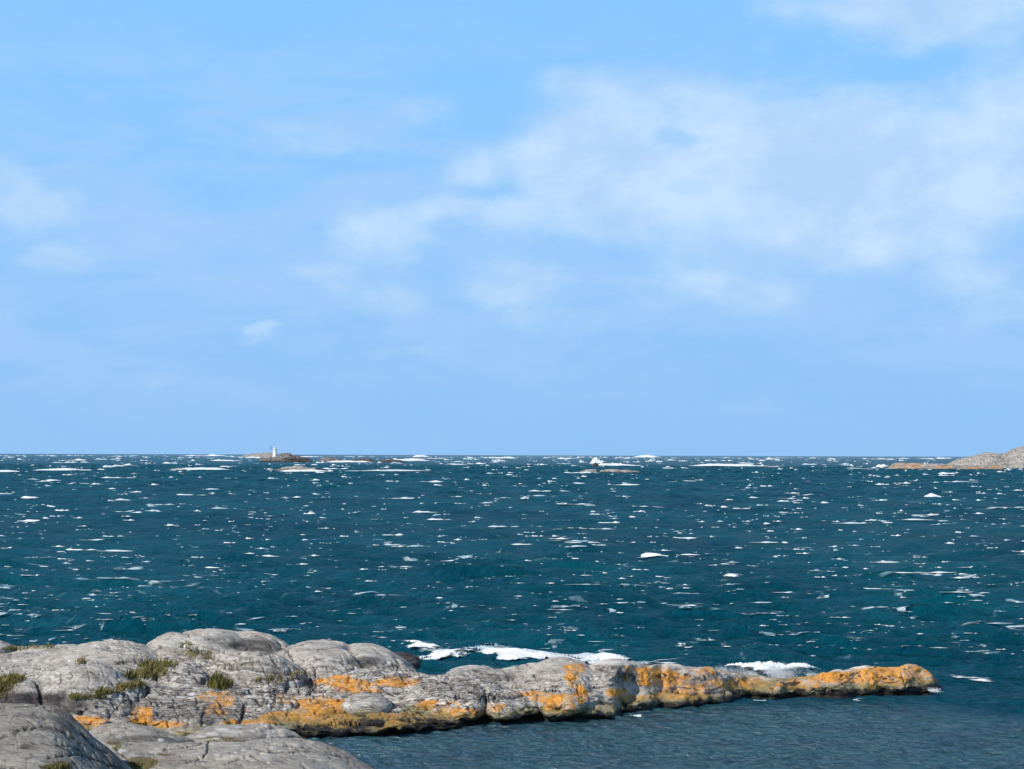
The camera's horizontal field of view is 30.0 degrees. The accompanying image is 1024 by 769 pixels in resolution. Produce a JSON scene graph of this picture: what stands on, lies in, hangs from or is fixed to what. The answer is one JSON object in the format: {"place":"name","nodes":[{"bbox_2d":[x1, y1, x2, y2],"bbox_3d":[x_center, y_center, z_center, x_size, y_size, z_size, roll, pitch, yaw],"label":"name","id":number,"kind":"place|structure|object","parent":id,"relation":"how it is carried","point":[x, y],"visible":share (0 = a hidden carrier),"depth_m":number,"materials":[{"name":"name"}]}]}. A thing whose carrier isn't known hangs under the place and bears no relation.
{"place":"outdoors","nodes":[
{"label":"outdoors","id":0,"kind":"place"},
{"bbox_2d":[0,454,1023,768],"bbox_3d":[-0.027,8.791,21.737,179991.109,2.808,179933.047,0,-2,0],"label":"sea","id":1,"kind":"structure","parent":0,"point":[968,720],"depth_m":122.43,"materials":[{"name":"liquid"}]},
{"bbox_2d":[0,470,18,471],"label":"breaking surf","id":2,"kind":"structure","parent":1,"relation":"on","point":[8,471],"depth_m":784.10,"materials":[{"name":"white liquid"}]},
{"bbox_2d":[38,468,79,469],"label":"breaking surf","id":3,"kind":"structure","parent":1,"relation":"on","point":[60,469],"depth_m":848.37,"materials":[{"name":"white liquid"}]},
{"bbox_2d":[0,703,131,768],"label":"rock dome","id":4,"kind":"object","parent":1,"relation":"in","point":[32,736],"visible":1,"depth_m":40.99,"materials":[{"name":"grey stone"}]},
{"bbox_2d":[46,761,72,768],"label":"grass patch","id":5,"kind":"object","parent":4,"relation":"on","point":[60,766],"visible":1,"depth_m":39.24,"materials":[{"name":"green plant"}]},
{"bbox_2d":[89,722,194,747],"bbox_3d":[-9.350,9.374,47.985,3.638,1.553,5.623,1,-2,-9],"label":"rock hump","id":6,"kind":"object","parent":1,"relation":"in","point":[109,735],"visible":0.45,"depth_m":47.94,"materials":[{"name":"grey stone"}]},
{"bbox_2d":[186,454,223,455],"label":"breaking surf","id":7,"kind":"structure","parent":1,"relation":"on","point":[206,455],"depth_m":5856.32,"materials":[{"name":"white liquid"}]},
{"bbox_2d":[181,467,229,469],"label":"breaking surf","id":8,"kind":"structure","parent":1,"relation":"on","point":[200,468],"depth_m":892.43,"materials":[{"name":"white liquid"}]},
{"bbox_2d":[109,737,372,768],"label":"rock slab","id":9,"kind":"object","parent":1,"relation":"in","point":[285,753],"visible":0.96,"depth_m":45.06,"materials":[{"name":"grey stone"}]},
{"bbox_2d":[130,757,158,768],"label":"moss patch","id":10,"kind":"object","parent":9,"relation":"on","point":[139,764],"visible":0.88,"depth_m":44.40,"materials":[{"name":"green plant"}]},
{"bbox_2d":[185,723,303,741],"bbox_3d":[-6.802,9.454,48.683,4.684,1.461,4.800,0,-2,0],"label":"rock hump","id":11,"kind":"object","parent":1,"relation":"in","point":[247,731],"visible":0.38,"depth_m":48.68,"materials":[{"name":"grey stone"}]},
{"bbox_2d":[241,452,278,456],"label":"islet","id":12,"kind":"object","parent":1,"relation":"in","point":[268,454],"visible":0.8,"depth_m":5075.12,"materials":[{"name":"grey stone"}]},
{"bbox_2d":[258,453,312,461],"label":"islet","id":13,"kind":"object","parent":1,"relation":"in","point":[285,457],"visible":0.82,"depth_m":1997.44,"materials":[{"name":"grey stone"}]},
{"bbox_2d":[273,447,276,456],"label":"lighthouse","id":14,"kind":"object","parent":13,"relation":"on","point":[274,452],"visible":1,"depth_m":2005.67,"materials":[{"name":"white paint"}]},
{"bbox_2d":[267,466,316,470],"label":"skerry","id":15,"kind":"structure","parent":1,"relation":"in","point":[295,468],"depth_m":903.97,"materials":[{"name":"grey stone"}]},
{"bbox_2d":[282,469,323,471],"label":"breaking surf","id":16,"kind":"structure","parent":1,"relation":"on","point":[300,470],"depth_m":832.39,"materials":[{"name":"white liquid"}]},
{"bbox_2d":[318,457,339,461],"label":"skerry","id":17,"kind":"structure","parent":1,"relation":"in","point":[326,459],"depth_m":1963.27,"materials":[{"name":"grey stone"}]},
{"bbox_2d":[329,460,367,461],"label":"breaking surf","id":18,"kind":"structure","parent":1,"relation":"on","point":[348,461],"depth_m":1804.86,"materials":[{"name":"white liquid"}]},
{"bbox_2d":[350,458,374,461],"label":"skerry","id":19,"kind":"structure","parent":1,"relation":"in","point":[366,459],"depth_m":1989.19,"materials":[{"name":"grey stone"}]},
{"bbox_2d":[341,692,392,716],"bbox_3d":[-4.325,9.615,56.965,1.591,0.821,1.826,0,-2,0],"label":"boulder","id":20,"kind":"object","parent":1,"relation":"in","point":[361,704],"visible":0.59,"depth_m":56.32,"materials":[{"name":"grey stone"}]},
{"bbox_2d":[350,469,421,470],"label":"breaking surf","id":21,"kind":"structure","parent":1,"relation":"on","point":[387,470],"depth_m":871.08,"materials":[{"name":"white liquid"}]},
{"bbox_2d":[379,459,404,461],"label":"skerry","id":22,"kind":"structure","parent":1,"relation":"in","point":[391,460],"depth_m":2016.65,"materials":[{"name":"grey stone"}]},
{"bbox_2d":[386,458,428,460],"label":"breaking surf","id":23,"kind":"structure","parent":1,"relation":"on","point":[412,459],"depth_m":2153.27,"materials":[{"name":"white liquid"}]},
{"bbox_2d":[394,652,421,668],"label":"wet rock","id":24,"kind":"object","parent":1,"relation":"in","point":[415,661],"visible":0.32,"depth_m":65.86,"materials":[{"name":"grey stone"}]},
{"bbox_2d":[0,628,941,738],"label":"rock headland","id":25,"kind":"structure","parent":1,"relation":"in","point":[182,699],"depth_m":59.08,"materials":[{"name":"grey stone"}]},
{"bbox_2d":[0,670,26,697],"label":"heather bush","id":26,"kind":"object","parent":25,"relation":"on","point":[10,679],"visible":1,"depth_m":56.11,"materials":[{"name":"green plant"}]},
{"bbox_2d":[1,643,57,650],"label":"grass patch","id":27,"kind":"object","parent":25,"relation":"on","point":[16,646],"visible":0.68,"depth_m":66.84,"materials":[{"name":"green plant"}]},
{"bbox_2d":[75,655,84,663],"bbox_3d":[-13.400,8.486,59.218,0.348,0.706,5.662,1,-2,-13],"label":"heather bush","id":28,"kind":"object","parent":25,"relation":"on","point":[80,660],"visible":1,"depth_m":56.77,"materials":[{"name":"green plant"}]},
{"bbox_2d":[68,685,122,699],"bbox_3d":[-12.043,8.926,55.433,1.622,0.404,0.735,1,-2,-26],"label":"grass patch","id":29,"kind":"object","parent":25,"relation":"on","point":[101,691],"visible":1,"depth_m":55.30,"materials":[{"name":"green plant"}]},
{"bbox_2d":[112,677,145,690],"bbox_3d":[-11.264,8.899,56.849,0.580,0.435,2.740,0,-2,13],"label":"grass patch","id":30,"kind":"object","parent":25,"relation":"on","point":[137,683],"visible":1,"depth_m":56.45,"materials":[{"name":"green plant"}]},
{"bbox_2d":[125,655,178,679],"bbox_3d":[-11.131,8.791,59.395,1.651,0.705,5.054,1,-2,-9],"label":"grass tuft","id":31,"kind":"object","parent":25,"relation":"on","point":[147,666],"visible":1,"depth_m":59.59,"materials":[{"name":"green plant"}]},
{"bbox_2d":[179,643,212,660],"bbox_3d":[-9.973,8.676,61.894,0.886,0.548,3.031,2,-3,-35],"label":"grass patch","id":32,"kind":"object","parent":25,"relation":"on","point":[195,651],"visible":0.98,"depth_m":62.20,"materials":[{"name":"green plant"}]},
{"bbox_2d":[205,668,233,689],"bbox_3d":[-8.903,8.925,58.122,0.841,0.675,2.510,0,-2,0],"label":"grass tuft","id":33,"kind":"object","parent":25,"relation":"on","point":[217,680],"visible":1,"depth_m":57.65,"materials":[{"name":"green plant"}]},
{"bbox_2d":[250,667,309,683],"bbox_3d":[-7.080,9.084,59.834,0.945,0.399,2.576,-1,-3,37],"label":"grass patch","id":34,"kind":"object","parent":25,"relation":"on","point":[292,673],"visible":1,"depth_m":59.38,"materials":[{"name":"green plant"}]},
{"bbox_2d":[402,640,552,652],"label":"breaking surf","id":35,"kind":"structure","parent":1,"relation":"on","point":[422,644],"depth_m":76.58,"materials":[{"name":"white liquid"}]},
{"bbox_2d":[420,648,561,659],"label":"breaking surf","id":36,"kind":"structure","parent":1,"relation":"on","point":[507,654],"depth_m":74.43,"materials":[{"name":"white liquid"}]},
{"bbox_2d":[0,455,1023,655],"bbox_3d":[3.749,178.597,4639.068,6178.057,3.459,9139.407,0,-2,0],"label":"whitecaps","id":37,"kind":"object","parent":1,"relation":"on","point":[574,541],"visible":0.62,"depth_m":225.00,"materials":[{"name":"white liquid"}]},
{"bbox_2d":[423,644,602,663],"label":"breaking surf","id":38,"kind":"structure","parent":1,"relation":"on","point":[585,655],"depth_m":76.21,"materials":[{"name":"white liquid"}]},
{"bbox_2d":[500,648,627,663],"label":"breaking surf","id":39,"kind":"structure","parent":1,"relation":"on","point":[602,655],"depth_m":75.90,"materials":[{"name":"white liquid"}]},
{"bbox_2d":[580,469,597,471],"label":"skerry","id":40,"kind":"structure","parent":1,"relation":"in","point":[592,470],"depth_m":855.60,"materials":[{"name":"grey stone"}]},
{"bbox_2d":[591,457,603,463],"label":"breaking surf","id":41,"kind":"structure","parent":1,"relation":"on","point":[596,460],"depth_m":1383.74,"materials":[{"name":"white liquid"}]},
{"bbox_2d":[600,469,638,472],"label":"skerry","id":42,"kind":"structure","parent":1,"relation":"in","point":[618,471],"depth_m":861.19,"materials":[{"name":"grey stone"}]},
{"bbox_2d":[598,463,641,465],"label":"breaking surf","id":43,"kind":"structure","parent":1,"relation":"on","point":[611,464],"depth_m":1362.92,"materials":[{"name":"white liquid"}]},
{"bbox_2d":[636,455,660,457],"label":"breaking surf","id":44,"kind":"structure","parent":1,"relation":"on","point":[646,456],"depth_m":5698.16,"materials":[{"name":"white liquid"}]},
{"bbox_2d":[641,553,666,556],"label":"breaking surf","id":45,"kind":"structure","parent":1,"relation":"on","point":[649,554],"depth_m":146.44,"materials":[{"name":"white liquid"}]},
{"bbox_2d":[638,659,676,663],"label":"breaking surf","id":46,"kind":"structure","parent":1,"relation":"on","point":[647,662],"depth_m":73.89,"materials":[{"name":"white liquid"}]},
{"bbox_2d":[723,573,736,577],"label":"breaking surf","id":47,"kind":"structure","parent":1,"relation":"on","point":[729,575],"depth_m":121.64,"materials":[{"name":"white liquid"}]},
{"bbox_2d":[715,664,751,673],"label":"sea spray","id":48,"kind":"object","parent":1,"relation":"on","point":[730,669],"visible":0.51,"depth_m":67.26,"materials":[{"name":"white liquid"}]},
{"bbox_2d":[693,463,775,466],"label":"breaking surf","id":49,"kind":"structure","parent":1,"relation":"on","point":[720,465],"depth_m":1314.60,"materials":[{"name":"white liquid"}]},
{"bbox_2d":[726,661,817,672],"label":"breaking surf","id":50,"kind":"structure","parent":1,"relation":"on","point":[756,665],"depth_m":69.70,"materials":[{"name":"white liquid"}]},
{"bbox_2d":[737,662,821,677],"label":"sea spray","id":51,"kind":"object","parent":1,"relation":"on","point":[777,674],"visible":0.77,"depth_m":66.96,"materials":[{"name":"white liquid"}]},
{"bbox_2d":[925,493,940,496],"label":"breaking surf","id":52,"kind":"structure","parent":1,"relation":"on","point":[931,495],"depth_m":352.24,"materials":[{"name":"white liquid"}]},
{"bbox_2d":[926,687,941,692],"bbox_3d":[14.097,10.206,63.872,0.643,0.174,1.114,0,-2,0],"label":"sea spray","id":53,"kind":"object","parent":1,"relation":"on","point":[935,690],"visible":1,"depth_m":63.76,"materials":[{"name":"white liquid"}]},
{"bbox_2d":[883,463,1003,468],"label":"island spit","id":54,"kind":"structure","parent":1,"relation":"in","point":[917,466],"depth_m":1147.04,"materials":[{"name":"beige stone"}]},
{"bbox_2d":[952,675,989,681],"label":"breaking surf","id":55,"kind":"structure","parent":1,"relation":"on","point":[972,677],"depth_m":68.83,"materials":[{"name":"white liquid"}]},
{"bbox_2d":[948,446,1023,467],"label":"rocky island","id":56,"kind":"structure","parent":1,"relation":"in","point":[1013,458],"depth_m":1284.03,"materials":[{"name":"grey stone"}]},
{"bbox_2d":[0,0,1023,456],"label":"sky","id":57,"kind":"structure","parent":0,"point":[295,227],"materials":[{"name":"blue"}]}
]}

